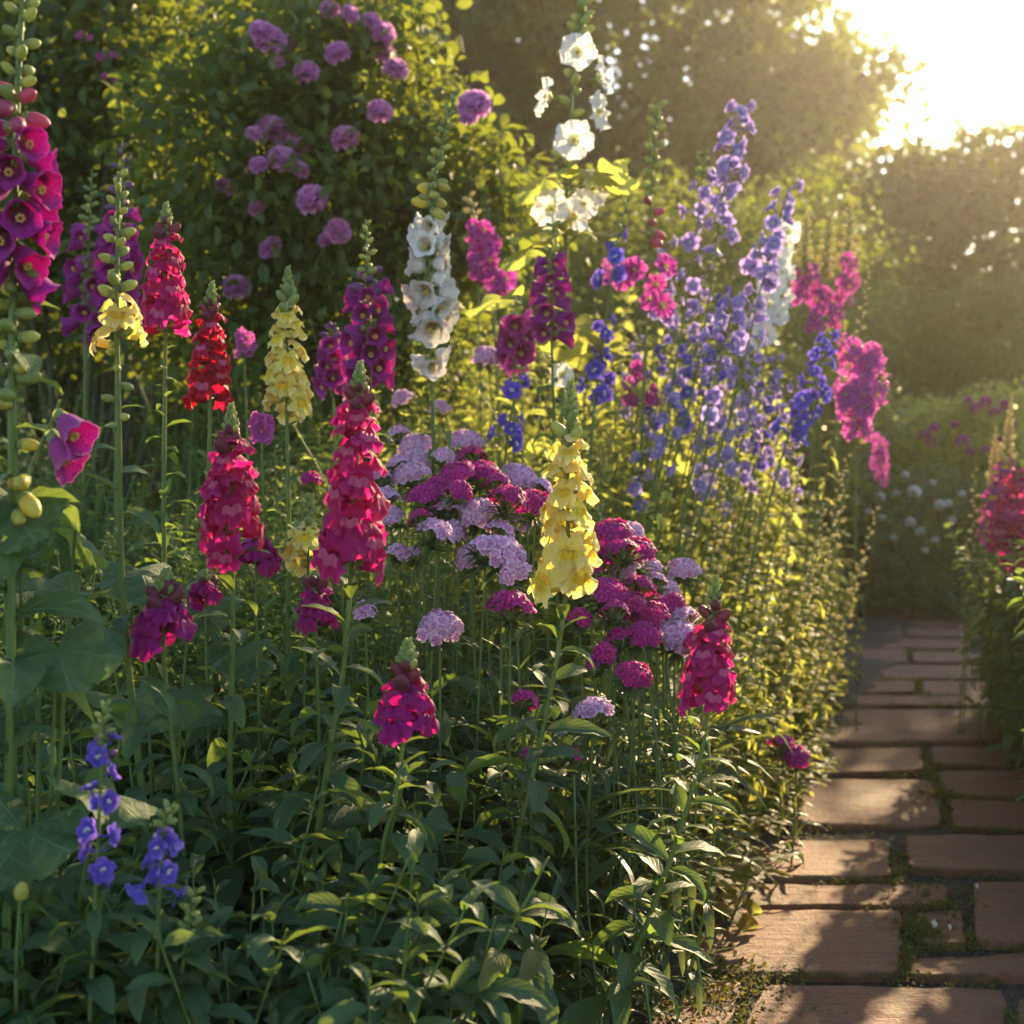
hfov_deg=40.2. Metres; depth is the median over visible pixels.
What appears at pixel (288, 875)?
lanceleaf plant
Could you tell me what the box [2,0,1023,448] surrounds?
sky
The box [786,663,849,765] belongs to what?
edging plant
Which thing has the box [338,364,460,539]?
feathery plant
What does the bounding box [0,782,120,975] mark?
lanceleaf plant
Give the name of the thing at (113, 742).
bushy plant
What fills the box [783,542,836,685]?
edging plant
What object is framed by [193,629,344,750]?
bushy plant
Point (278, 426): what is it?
feathery plant
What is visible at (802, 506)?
edging plant
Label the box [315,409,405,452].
feathery plant
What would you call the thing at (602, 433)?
edging plant
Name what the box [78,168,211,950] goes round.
green flower spike
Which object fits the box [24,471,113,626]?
bushy plant
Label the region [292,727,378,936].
lanceleaf plant
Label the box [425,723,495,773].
lanceleaf plant
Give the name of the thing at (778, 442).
feathery plant
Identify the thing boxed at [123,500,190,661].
bushy plant
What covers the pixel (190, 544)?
bushy plant
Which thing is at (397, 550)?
sweet william
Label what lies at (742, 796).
edging plant
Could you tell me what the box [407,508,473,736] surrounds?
sweet william
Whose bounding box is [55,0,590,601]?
rose shrub
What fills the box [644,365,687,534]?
delphinium
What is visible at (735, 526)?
edging plant
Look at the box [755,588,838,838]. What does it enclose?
seed spike
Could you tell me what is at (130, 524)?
understory plant
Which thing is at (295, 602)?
bushy plant
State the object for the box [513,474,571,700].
sweet william
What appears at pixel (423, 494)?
sweet william
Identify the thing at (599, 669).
sweet william
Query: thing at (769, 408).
delphinium
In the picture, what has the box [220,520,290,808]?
snapdragon
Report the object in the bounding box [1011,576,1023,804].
border plant
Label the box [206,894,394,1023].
lanceleaf plant
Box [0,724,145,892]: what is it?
lanceleaf plant
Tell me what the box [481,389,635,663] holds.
feathery plant
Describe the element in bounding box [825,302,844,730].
hollyhock
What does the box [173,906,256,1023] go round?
lanceleaf plant
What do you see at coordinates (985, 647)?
border plant
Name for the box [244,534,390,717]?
bushy plant
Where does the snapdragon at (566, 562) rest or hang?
on the ground
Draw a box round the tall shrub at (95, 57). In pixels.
[0,0,251,573]
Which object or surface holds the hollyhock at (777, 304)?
on the ground
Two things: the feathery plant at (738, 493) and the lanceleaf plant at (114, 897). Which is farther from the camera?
the feathery plant at (738, 493)
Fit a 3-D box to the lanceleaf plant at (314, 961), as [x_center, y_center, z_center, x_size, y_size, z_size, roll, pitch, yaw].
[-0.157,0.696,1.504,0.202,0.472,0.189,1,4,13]
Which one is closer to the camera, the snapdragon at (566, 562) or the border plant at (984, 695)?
the snapdragon at (566, 562)
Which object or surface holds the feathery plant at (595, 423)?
on the ground
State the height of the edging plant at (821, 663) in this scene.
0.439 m
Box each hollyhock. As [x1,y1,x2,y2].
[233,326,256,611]
[462,191,517,658]
[464,0,639,622]
[468,252,486,645]
[513,340,525,671]
[601,258,619,496]
[609,100,678,517]
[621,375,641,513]
[630,359,648,517]
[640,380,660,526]
[745,220,801,610]
[769,332,889,765]
[781,214,814,650]
[803,212,843,609]
[804,306,823,726]
[805,262,821,689]
[824,205,860,699]
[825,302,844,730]
[841,251,859,730]
[858,430,889,684]
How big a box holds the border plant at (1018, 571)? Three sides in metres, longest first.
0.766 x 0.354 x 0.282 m
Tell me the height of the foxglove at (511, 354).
1.227 m
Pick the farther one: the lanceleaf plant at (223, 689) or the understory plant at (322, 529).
the understory plant at (322, 529)
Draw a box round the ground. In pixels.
[0,450,1023,1023]
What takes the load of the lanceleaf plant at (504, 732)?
on the ground
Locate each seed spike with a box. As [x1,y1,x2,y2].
[570,428,614,634]
[581,503,604,674]
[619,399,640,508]
[678,468,703,601]
[678,498,724,668]
[697,449,742,622]
[704,558,774,872]
[712,478,762,690]
[722,537,793,835]
[730,449,782,661]
[734,544,819,858]
[735,470,803,708]
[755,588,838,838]
[759,499,829,816]
[767,469,845,803]
[788,507,879,778]
[792,559,863,795]
[793,454,851,739]
[795,261,873,673]
[946,468,978,733]
[947,539,972,733]
[965,498,998,745]
[985,451,999,726]
[998,571,1016,754]
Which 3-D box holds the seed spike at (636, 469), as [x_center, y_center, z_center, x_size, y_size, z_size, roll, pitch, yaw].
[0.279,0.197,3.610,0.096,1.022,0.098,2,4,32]
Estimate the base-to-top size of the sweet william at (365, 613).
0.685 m
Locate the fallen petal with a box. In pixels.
[930,919,936,927]
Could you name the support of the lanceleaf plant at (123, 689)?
on the ground
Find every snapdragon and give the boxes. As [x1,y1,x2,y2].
[126,201,193,753]
[129,567,218,923]
[166,402,288,916]
[170,280,243,753]
[173,568,229,805]
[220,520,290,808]
[232,359,394,928]
[258,265,324,758]
[277,493,343,790]
[287,569,356,793]
[353,637,438,919]
[436,378,610,963]
[544,574,741,1023]
[971,425,998,730]
[976,452,1023,762]
[983,392,1021,741]
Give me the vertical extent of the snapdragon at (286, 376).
1.198 m
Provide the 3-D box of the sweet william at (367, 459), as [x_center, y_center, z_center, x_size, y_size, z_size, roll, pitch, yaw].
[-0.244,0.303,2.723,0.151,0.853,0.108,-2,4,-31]
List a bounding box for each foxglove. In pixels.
[0,0,107,998]
[61,170,105,582]
[93,140,144,636]
[311,321,349,642]
[339,219,411,682]
[494,295,535,685]
[529,220,575,685]
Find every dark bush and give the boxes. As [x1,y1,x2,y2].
[0,250,154,504]
[17,281,294,555]
[145,296,452,539]
[317,270,590,560]
[480,270,699,558]
[576,312,848,540]
[726,320,916,619]
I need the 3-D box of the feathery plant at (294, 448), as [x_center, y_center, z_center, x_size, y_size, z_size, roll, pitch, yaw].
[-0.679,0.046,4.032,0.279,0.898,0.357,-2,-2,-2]
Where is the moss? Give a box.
[609,647,1023,1023]
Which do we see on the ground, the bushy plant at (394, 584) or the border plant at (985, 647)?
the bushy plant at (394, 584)
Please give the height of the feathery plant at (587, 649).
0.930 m
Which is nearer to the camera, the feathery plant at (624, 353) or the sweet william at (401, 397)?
the sweet william at (401, 397)
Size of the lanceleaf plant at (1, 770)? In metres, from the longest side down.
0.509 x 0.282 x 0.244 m
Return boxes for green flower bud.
[0,881,78,1023]
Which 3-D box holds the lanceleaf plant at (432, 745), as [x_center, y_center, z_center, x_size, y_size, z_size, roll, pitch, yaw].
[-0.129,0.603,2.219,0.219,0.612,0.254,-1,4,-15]
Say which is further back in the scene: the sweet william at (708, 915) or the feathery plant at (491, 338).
the feathery plant at (491, 338)
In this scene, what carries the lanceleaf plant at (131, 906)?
on the ground
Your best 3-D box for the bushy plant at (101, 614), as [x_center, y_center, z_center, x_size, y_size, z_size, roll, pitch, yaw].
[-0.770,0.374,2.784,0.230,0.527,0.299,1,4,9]
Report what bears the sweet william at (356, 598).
on the ground
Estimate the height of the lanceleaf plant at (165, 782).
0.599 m
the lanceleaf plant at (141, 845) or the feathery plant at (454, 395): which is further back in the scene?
the feathery plant at (454, 395)
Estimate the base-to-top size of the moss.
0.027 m
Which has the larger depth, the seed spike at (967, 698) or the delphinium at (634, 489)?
the seed spike at (967, 698)
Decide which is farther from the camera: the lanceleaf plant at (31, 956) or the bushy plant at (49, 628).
the bushy plant at (49, 628)
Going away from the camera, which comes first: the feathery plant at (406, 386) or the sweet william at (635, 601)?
the sweet william at (635, 601)
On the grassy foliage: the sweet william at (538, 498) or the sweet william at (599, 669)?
the sweet william at (538, 498)
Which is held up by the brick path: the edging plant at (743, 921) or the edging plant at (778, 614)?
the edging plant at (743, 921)
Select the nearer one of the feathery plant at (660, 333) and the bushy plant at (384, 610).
the bushy plant at (384, 610)
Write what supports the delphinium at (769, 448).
on the ground
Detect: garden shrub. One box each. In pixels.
[466,158,621,540]
[538,159,732,413]
[615,165,809,418]
[700,156,925,533]
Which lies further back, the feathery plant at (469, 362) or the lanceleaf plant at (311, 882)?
the feathery plant at (469, 362)
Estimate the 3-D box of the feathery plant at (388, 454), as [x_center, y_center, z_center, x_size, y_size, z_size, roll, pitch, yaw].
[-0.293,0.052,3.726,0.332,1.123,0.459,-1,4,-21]
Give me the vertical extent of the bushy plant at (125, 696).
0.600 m
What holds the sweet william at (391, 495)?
on the ground
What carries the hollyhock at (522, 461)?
on the ground
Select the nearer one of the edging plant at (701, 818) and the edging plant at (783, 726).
the edging plant at (701, 818)
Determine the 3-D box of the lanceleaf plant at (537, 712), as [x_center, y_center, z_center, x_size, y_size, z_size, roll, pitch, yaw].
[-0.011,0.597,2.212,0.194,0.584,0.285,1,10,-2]
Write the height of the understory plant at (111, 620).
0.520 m
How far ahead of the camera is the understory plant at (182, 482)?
3.96 m
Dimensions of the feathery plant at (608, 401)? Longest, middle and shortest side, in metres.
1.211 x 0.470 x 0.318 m
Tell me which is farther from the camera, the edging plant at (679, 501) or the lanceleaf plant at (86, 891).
the edging plant at (679, 501)
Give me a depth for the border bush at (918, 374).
9.74 m
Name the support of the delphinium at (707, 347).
on the ground
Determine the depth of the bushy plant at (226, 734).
2.40 m
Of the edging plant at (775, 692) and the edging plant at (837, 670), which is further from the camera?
the edging plant at (837, 670)
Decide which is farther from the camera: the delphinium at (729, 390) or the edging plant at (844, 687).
the edging plant at (844, 687)
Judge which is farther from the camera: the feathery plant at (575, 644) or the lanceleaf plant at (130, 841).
the feathery plant at (575, 644)
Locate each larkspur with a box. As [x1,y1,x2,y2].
[29,699,158,1023]
[92,799,219,1023]
[115,886,232,1023]
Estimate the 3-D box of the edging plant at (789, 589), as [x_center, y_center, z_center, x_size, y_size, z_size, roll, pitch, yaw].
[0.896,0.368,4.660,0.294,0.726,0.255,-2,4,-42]
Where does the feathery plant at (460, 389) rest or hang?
on the ground
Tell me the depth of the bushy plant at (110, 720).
2.46 m
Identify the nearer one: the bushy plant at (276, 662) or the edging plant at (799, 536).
the bushy plant at (276, 662)
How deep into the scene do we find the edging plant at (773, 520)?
4.30 m
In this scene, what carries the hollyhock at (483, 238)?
on the ground
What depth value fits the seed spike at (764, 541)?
3.61 m
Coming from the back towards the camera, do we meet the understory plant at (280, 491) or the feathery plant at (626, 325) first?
the feathery plant at (626, 325)
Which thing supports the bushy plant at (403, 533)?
on the ground
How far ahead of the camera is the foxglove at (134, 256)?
2.86 m
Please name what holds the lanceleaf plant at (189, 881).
on the ground
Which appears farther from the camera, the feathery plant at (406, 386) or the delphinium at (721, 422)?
the feathery plant at (406, 386)
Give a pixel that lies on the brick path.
(808, 926)
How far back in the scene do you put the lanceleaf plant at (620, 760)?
2.29 m
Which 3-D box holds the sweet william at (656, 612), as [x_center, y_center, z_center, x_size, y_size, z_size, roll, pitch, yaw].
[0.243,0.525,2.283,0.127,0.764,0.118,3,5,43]
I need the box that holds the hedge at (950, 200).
[668,100,1023,522]
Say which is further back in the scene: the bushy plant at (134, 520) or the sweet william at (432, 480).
the bushy plant at (134, 520)
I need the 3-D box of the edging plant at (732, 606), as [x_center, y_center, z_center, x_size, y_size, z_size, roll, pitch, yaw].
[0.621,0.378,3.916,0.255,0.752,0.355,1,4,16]
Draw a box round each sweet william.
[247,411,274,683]
[274,470,325,712]
[327,569,379,742]
[344,470,409,694]
[345,600,389,827]
[355,505,413,702]
[362,457,409,685]
[365,543,415,749]
[374,485,434,674]
[382,389,417,637]
[383,424,413,663]
[385,454,420,649]
[388,482,444,680]
[391,460,459,698]
[391,546,436,740]
[394,500,461,678]
[395,433,448,676]
[403,517,455,760]
[405,445,465,682]
[406,474,469,709]
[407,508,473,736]
[412,399,452,689]
[412,608,466,790]
[415,502,470,721]
[418,498,469,745]
[422,479,493,748]
[426,447,465,691]
[433,459,486,706]
[435,519,487,748]
[438,459,501,747]
[444,534,507,801]
[450,428,497,668]
[454,444,507,707]
[455,544,493,720]
[457,497,513,771]
[461,534,526,798]
[470,346,511,661]
[472,589,536,825]
[475,472,524,739]
[478,483,567,745]
[479,519,551,758]
[496,463,556,719]
[497,559,560,1014]
[502,489,554,744]
[502,689,574,1023]
[502,747,580,979]
[505,512,568,766]
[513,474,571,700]
[526,477,584,733]
[560,696,642,1023]
[565,607,615,990]
[566,653,643,1023]
[569,641,651,1023]
[572,565,623,937]
[574,517,634,762]
[577,545,641,820]
[579,577,651,1017]
[580,599,645,974]
[582,619,691,1000]
[583,625,663,1023]
[592,590,668,1020]
[593,560,654,782]
[602,520,644,729]
[602,538,686,980]
[603,659,688,1023]
[608,573,665,952]
[609,535,689,970]
[609,620,709,1013]
[610,600,687,1022]
[621,606,723,1001]
[624,558,666,873]
[635,571,714,922]
[637,578,693,922]
[638,629,743,1023]
[641,593,724,994]
[643,591,691,992]
[650,618,733,996]
[665,557,722,954]
[760,735,812,861]
[776,744,828,867]
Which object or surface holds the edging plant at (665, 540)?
on the ground
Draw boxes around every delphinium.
[487,364,529,649]
[576,196,632,643]
[604,326,650,516]
[626,408,657,520]
[630,329,671,504]
[636,230,678,474]
[644,290,684,472]
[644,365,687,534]
[647,149,716,532]
[652,328,696,530]
[653,99,756,545]
[654,298,705,527]
[663,344,715,568]
[664,257,713,487]
[664,270,749,674]
[671,178,803,666]
[676,276,734,553]
[676,307,726,532]
[683,397,721,557]
[684,404,738,662]
[688,366,726,528]
[690,350,742,586]
[694,296,754,601]
[700,378,756,622]
[711,346,765,578]
[715,326,767,564]
[717,328,839,765]
[721,392,768,592]
[725,364,781,608]
[729,342,784,607]
[742,377,792,600]
[747,409,807,693]
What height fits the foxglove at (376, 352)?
1.293 m
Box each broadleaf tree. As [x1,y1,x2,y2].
[0,0,534,507]
[375,0,935,418]
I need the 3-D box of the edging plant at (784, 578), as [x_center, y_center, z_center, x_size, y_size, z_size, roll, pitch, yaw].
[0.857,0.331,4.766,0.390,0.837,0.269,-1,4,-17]
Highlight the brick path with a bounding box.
[652,612,1023,1023]
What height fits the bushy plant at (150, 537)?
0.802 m
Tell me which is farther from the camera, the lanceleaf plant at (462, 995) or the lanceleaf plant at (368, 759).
the lanceleaf plant at (368, 759)
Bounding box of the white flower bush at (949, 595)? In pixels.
[805,450,1004,622]
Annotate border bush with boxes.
[804,380,988,590]
[827,267,987,538]
[893,372,1023,591]
[923,265,1023,552]
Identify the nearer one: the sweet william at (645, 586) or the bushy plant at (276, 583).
the sweet william at (645, 586)
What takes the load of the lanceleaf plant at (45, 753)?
on the ground
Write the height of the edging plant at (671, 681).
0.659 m
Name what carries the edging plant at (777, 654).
on the ground
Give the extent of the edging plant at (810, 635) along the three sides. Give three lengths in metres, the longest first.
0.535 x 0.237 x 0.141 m
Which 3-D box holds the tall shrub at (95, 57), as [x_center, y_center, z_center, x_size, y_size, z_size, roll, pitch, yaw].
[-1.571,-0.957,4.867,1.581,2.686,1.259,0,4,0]
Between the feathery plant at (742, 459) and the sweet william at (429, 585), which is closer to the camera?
the sweet william at (429, 585)
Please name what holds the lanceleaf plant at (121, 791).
on the ground
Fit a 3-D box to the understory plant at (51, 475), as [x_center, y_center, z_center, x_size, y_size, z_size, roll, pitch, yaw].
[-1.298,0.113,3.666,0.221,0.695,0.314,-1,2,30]
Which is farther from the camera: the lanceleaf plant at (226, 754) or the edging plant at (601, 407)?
the edging plant at (601, 407)
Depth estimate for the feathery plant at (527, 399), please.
4.45 m
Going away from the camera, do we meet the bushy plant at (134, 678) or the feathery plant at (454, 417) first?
the bushy plant at (134, 678)
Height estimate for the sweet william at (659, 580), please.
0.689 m
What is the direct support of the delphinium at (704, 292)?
on the ground
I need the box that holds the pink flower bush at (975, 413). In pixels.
[852,376,1023,588]
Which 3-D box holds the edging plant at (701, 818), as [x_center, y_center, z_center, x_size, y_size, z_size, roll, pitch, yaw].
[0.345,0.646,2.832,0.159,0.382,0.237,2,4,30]
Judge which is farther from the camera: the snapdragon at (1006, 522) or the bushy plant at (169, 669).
the snapdragon at (1006, 522)
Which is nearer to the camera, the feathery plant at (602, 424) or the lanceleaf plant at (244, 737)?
the lanceleaf plant at (244, 737)
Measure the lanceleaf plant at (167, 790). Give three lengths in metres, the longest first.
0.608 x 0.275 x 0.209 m
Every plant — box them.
[0,342,78,562]
[0,385,93,568]
[0,395,101,570]
[0,409,24,451]
[0,463,58,499]
[0,473,107,643]
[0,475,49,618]
[0,483,100,720]
[0,487,185,1008]
[0,510,139,762]
[0,513,156,760]
[0,520,57,632]
[0,539,104,764]
[0,548,144,786]
[0,549,117,759]
[0,559,168,777]
[0,583,96,784]
[0,598,119,757]
[0,616,109,811]
[0,691,98,858]
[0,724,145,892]
[0,739,88,816]
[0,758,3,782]
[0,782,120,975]
[0,842,95,970]
[0,864,141,1022]
[0,873,141,998]
[0,887,78,1021]
[0,889,75,1015]
[0,890,128,1023]
[0,915,110,1023]
[1,471,62,621]
[1,473,136,644]
[1,496,122,714]
[1,589,129,810]
[2,395,54,498]
[2,451,68,616]
[2,531,54,705]
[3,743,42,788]
[4,543,49,649]
[5,929,152,1023]
[7,353,88,563]
[14,743,96,923]
[14,814,139,973]
[16,466,50,620]
[16,481,161,720]
[17,471,102,590]
[17,684,93,762]
[18,713,78,788]
[18,943,155,1021]
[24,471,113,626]
[25,425,113,568]
[25,528,149,622]
[28,732,79,811]
[30,514,161,720]
[30,875,101,1009]
[34,410,173,620]
[34,475,155,620]
[34,606,134,768]
[35,717,125,838]
[38,422,148,751]
[40,514,127,711]
[41,570,186,755]
[42,502,113,753]
[46,521,193,742]
[48,390,107,556]
[51,473,150,585]
[52,484,144,767]
[53,557,193,687]
[55,479,198,689]
[56,509,173,669]
[56,610,198,839]
[58,474,200,666]
[58,617,155,787]
[64,521,190,739]
[65,854,166,993]
[66,574,194,830]
[72,688,148,817]
[72,887,156,988]
[75,461,199,680]
[76,397,178,597]
[76,545,155,666]
[78,720,145,858]
[79,484,189,612]
[83,830,179,1020]
[85,730,211,831]
[86,505,188,668]
[86,561,221,785]
[89,731,225,817]
[96,534,253,753]
[96,561,276,858]
[102,446,258,666]
[102,858,212,1021]
[103,442,220,664]
[105,679,247,859]
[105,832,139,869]
[108,556,218,737]
[109,631,298,789]
[110,537,239,764]
[111,496,259,737]
[112,488,259,731]
[113,700,245,792]
[114,870,208,1019]
[115,815,195,973]
[115,823,157,886]
[115,852,245,1021]
[116,769,272,972]
[118,820,181,884]
[119,578,248,735]
[120,912,255,1023]
[121,642,250,766]
[122,381,212,572]
[122,645,195,763]
[123,429,238,670]
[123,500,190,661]
[124,521,244,681]
[124,826,207,984]
[127,574,295,767]
[130,569,299,753]
[131,468,258,671]
[131,708,263,912]
[132,325,244,575]
[133,728,236,886]
[134,506,226,674]
[141,852,213,949]
[143,762,275,892]
[145,410,203,569]
[145,673,291,857]
[147,717,295,858]
[147,925,342,1023]
[149,786,285,951]
[150,879,292,1023]
[151,484,303,699]
[157,530,254,761]
[158,522,283,620]
[161,563,285,668]
[167,707,248,809]
[167,747,280,977]
[168,362,300,591]
[168,629,340,756]
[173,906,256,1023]
[179,828,328,971]
[182,404,308,625]
[182,804,343,963]
[183,482,311,708]
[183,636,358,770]
[184,517,309,732]
[186,876,301,999]
[186,879,246,996]
[186,891,322,1016]
[187,404,275,584]
[187,608,268,698]
[188,462,309,631]
[188,538,312,698]
[188,608,264,765]
[188,700,300,817]
[191,512,245,644]
[191,668,335,777]
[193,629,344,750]
[193,729,300,890]
[194,810,311,958]
[195,523,314,734]
[197,694,315,902]
[199,569,285,699]
[201,641,313,774]
[202,361,320,584]
[202,412,296,600]
[204,365,332,591]
[204,487,316,657]
[204,855,376,1023]
[206,602,285,784]
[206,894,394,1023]
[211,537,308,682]
[214,667,338,793]
[217,433,344,684]
[220,564,320,707]
[220,624,355,740]
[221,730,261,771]
[224,464,342,676]
[225,391,318,584]
[225,512,319,647]
[227,611,401,815]
[228,574,363,725]
[233,697,364,890]
[233,704,299,893]
[233,735,315,867]
[234,352,300,602]
[234,378,317,602]
[234,765,323,994]
[235,492,378,752]
[238,533,346,710]
[240,787,350,1017]
[241,827,413,992]
[242,497,400,713]
[243,364,315,523]
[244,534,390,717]
[244,776,317,928]
[245,751,351,808]
[247,529,320,696]
[248,699,446,891]
[255,397,338,681]
[256,326,400,586]
[257,493,354,684]
[258,465,343,694]
[258,567,433,753]
[259,396,372,548]
[259,844,352,969]
[259,861,364,1021]
[259,873,391,1023]
[260,421,383,514]
[260,518,344,658]
[260,570,365,736]
[260,774,457,956]
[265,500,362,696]
[265,576,423,770]
[266,397,332,635]
[266,515,399,681]
[266,854,328,939]
[267,493,405,673]
[268,426,328,605]
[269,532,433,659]
[269,690,337,774]
[273,730,366,914]
[273,858,419,1023]
[275,945,428,1023]
[277,881,500,1023]
[278,742,398,873]
[282,315,436,594]
[283,411,409,680]
[284,397,430,625]
[284,464,433,700]
[290,622,438,740]
[291,891,450,1023]
[292,542,455,697]
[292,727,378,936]
[293,563,413,699]
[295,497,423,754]
[295,865,473,1023]
[297,910,432,1009]
[299,566,411,711]
[299,640,459,777]
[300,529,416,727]
[300,617,466,749]
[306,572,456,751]
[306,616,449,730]
[307,559,409,691]
[307,880,339,936]
[308,350,413,457]
[308,551,434,755]
[309,584,446,725]
[309,787,539,1021]
[312,568,453,714]
[313,864,357,932]
[314,383,402,524]
[314,572,466,729]
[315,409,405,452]
[320,296,437,547]
[325,320,465,633]
[326,448,409,600]
[326,586,404,751]
[332,341,487,604]
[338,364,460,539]
[343,475,431,663]
[344,390,466,613]
[346,912,491,1019]
[349,695,461,776]
[349,714,425,874]
[350,754,525,968]
[351,829,518,1023]
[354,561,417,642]
[355,435,449,672]
[355,742,440,924]
[358,669,496,866]
[363,761,490,966]
[364,412,458,673]
[369,481,482,675]
[369,482,484,687]
[371,898,490,1023]
[372,387,498,664]
[372,749,405,769]
[373,402,446,592]
[374,333,465,564]
[374,696,442,757]
[376,453,441,632]
[377,738,458,811]
[378,337,485,595]
[379,351,479,605]
[381,275,477,534]
[383,475,461,660]
[384,886,466,1019]
[385,446,461,624]
[387,894,475,1018]
[388,306,507,611]
[392,339,537,659]
[397,399,467,605]
[398,805,564,1023]
[399,353,503,597]
[400,409,541,687]
[404,326,492,467]
[404,379,538,663]
[411,781,491,1023]
[413,624,547,748]
[415,375,524,653]
[417,335,536,653]
[417,360,542,606]
[417,847,581,1023]
[418,331,493,555]
[418,700,542,837]
[419,308,506,562]
[421,673,501,918]
[422,390,503,674]
[422,422,549,686]
[423,344,537,651]
[424,357,520,674]
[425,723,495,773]
[427,377,512,607]
[432,707,544,880]
[433,386,536,662]
[434,862,557,1023]
[438,365,558,642]
[443,456,589,682]
[443,856,578,1021]
[446,291,585,633]
[447,309,556,591]
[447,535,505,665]
[449,305,619,683]
[450,286,526,571]
[450,675,611,969]
[451,303,551,583]
[451,717,493,780]
[451,723,605,1023]
[460,367,548,654]
[460,370,582,690]
[462,367,543,651]
[464,737,617,1015]
[473,263,582,552]
[474,301,627,636]
[479,703,568,943]
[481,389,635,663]
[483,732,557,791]
[490,490,598,694]
[494,349,665,647]
[495,340,623,532]
[505,729,604,968]
[511,284,629,634]
[513,732,591,989]
[525,436,687,701]
[527,380,686,621]
[530,390,682,678]
[531,285,655,556]
[531,326,672,537]
[531,482,654,662]
[535,246,643,511]
[537,402,690,640]
[538,435,617,636]
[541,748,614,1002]
[543,291,661,486]
[552,370,623,664]
[552,736,646,989]
[554,543,664,715]
[560,575,655,704]
[561,378,700,643]
[562,454,663,607]
[564,367,695,522]
[574,441,679,662]
[581,304,757,521]
[582,258,719,513]
[582,364,749,609]
[582,755,638,946]
[584,499,721,722]
[585,335,651,447]
[585,385,725,602]
[586,437,708,604]
[587,378,630,512]
[587,380,690,583]
[589,410,687,549]
[593,462,725,709]
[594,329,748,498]
[595,626,704,834]
[596,311,711,577]
[608,384,712,601]
[611,337,727,477]
[613,323,782,605]
[616,317,712,526]
[616,382,670,492]
[617,320,750,557]
[617,322,778,560]
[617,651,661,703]
[618,317,766,447]
[618,375,722,581]
[621,488,699,676]
[624,312,777,591]
[624,423,676,677]
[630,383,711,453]
[630,406,667,563]
[635,412,736,573]
[646,429,710,606]
[647,645,701,836]
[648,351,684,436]
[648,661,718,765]
[650,773,723,908]
[651,718,724,924]
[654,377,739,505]
[655,333,781,571]
[655,507,733,678]
[657,478,766,646]
[658,501,746,649]
[660,309,808,607]
[663,283,763,574]
[666,341,796,578]
[668,679,719,914]
[669,297,789,536]
[671,518,751,691]
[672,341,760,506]
[673,822,742,936]
[675,277,821,565]
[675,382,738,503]
[675,695,715,823]
[676,523,761,652]
[677,487,774,574]
[680,400,753,578]
[681,752,731,888]
[688,283,811,573]
[690,534,776,665]
[691,513,773,765]
[696,573,749,736]
[699,502,804,601]
[699,736,749,874]
[700,837,797,930]
[701,780,746,889]
[702,636,756,847]
[703,455,764,571]
[705,723,777,853]
[705,812,790,863]
[706,528,780,651]
[707,462,800,669]
[708,518,787,733]
[716,679,761,822]
[721,581,790,764]
[721,704,774,803]
[724,492,823,640]
[724,638,777,838]
[724,703,768,822]
[725,467,793,574]
[729,481,777,673]
[729,657,807,830]
[730,659,758,808]
[730,671,758,772]
[731,453,805,583]
[738,631,806,770]
[739,346,831,567]
[739,470,787,613]
[743,651,793,816]
[743,761,812,833]
[749,431,806,588]
[754,427,845,587]
[754,609,813,733]
[757,607,801,761]
[758,580,809,681]
[759,540,834,712]
[759,597,812,733]
[760,462,824,551]
[760,574,786,712]
[760,720,791,782]
[763,742,840,811]
[764,706,829,815]
[766,599,819,774]
[770,520,826,664]
[774,635,830,758]
[775,490,802,593]
[777,535,821,665]
[777,568,818,632]
[779,501,847,682]
[781,481,824,603]
[781,518,846,598]
[781,671,831,744]
[782,515,865,684]
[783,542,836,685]
[785,586,838,714]
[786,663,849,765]
[788,613,831,747]
[788,622,841,722]
[790,474,844,643]
[791,684,835,751]
[793,504,859,680]
[794,618,846,728]
[806,576,838,713]
[807,557,847,692]
[811,558,868,679]
[820,585,866,699]
[944,521,1023,748]
[963,537,1004,715]
[964,635,1004,694]
[969,549,1023,705]
[971,573,997,624]
[975,611,997,703]
[979,564,1023,768]
[980,652,1023,749]
[991,563,1023,744]
[994,571,1020,624]
[995,578,1022,620]
[1000,538,1023,663]
[1001,558,1023,676]
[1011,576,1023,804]
[1012,431,1023,465]
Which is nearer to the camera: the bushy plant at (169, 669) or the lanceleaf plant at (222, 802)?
the lanceleaf plant at (222, 802)
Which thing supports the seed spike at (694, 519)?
on the ground
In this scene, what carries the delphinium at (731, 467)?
on the ground
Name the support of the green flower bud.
on the ground
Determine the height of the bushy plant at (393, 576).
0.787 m
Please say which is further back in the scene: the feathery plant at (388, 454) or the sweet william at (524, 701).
the feathery plant at (388, 454)
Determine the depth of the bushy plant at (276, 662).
2.59 m
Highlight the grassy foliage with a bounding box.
[245,611,794,1022]
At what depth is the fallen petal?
2.71 m
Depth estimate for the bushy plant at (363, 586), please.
2.73 m
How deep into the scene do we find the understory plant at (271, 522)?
3.41 m
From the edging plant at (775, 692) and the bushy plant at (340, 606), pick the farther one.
the edging plant at (775, 692)
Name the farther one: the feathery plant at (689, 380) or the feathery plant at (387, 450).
the feathery plant at (689, 380)
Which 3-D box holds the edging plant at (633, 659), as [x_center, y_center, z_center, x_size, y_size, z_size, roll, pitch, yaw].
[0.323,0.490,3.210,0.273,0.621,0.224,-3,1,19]
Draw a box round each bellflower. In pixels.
[7,400,99,1012]
[401,88,460,708]

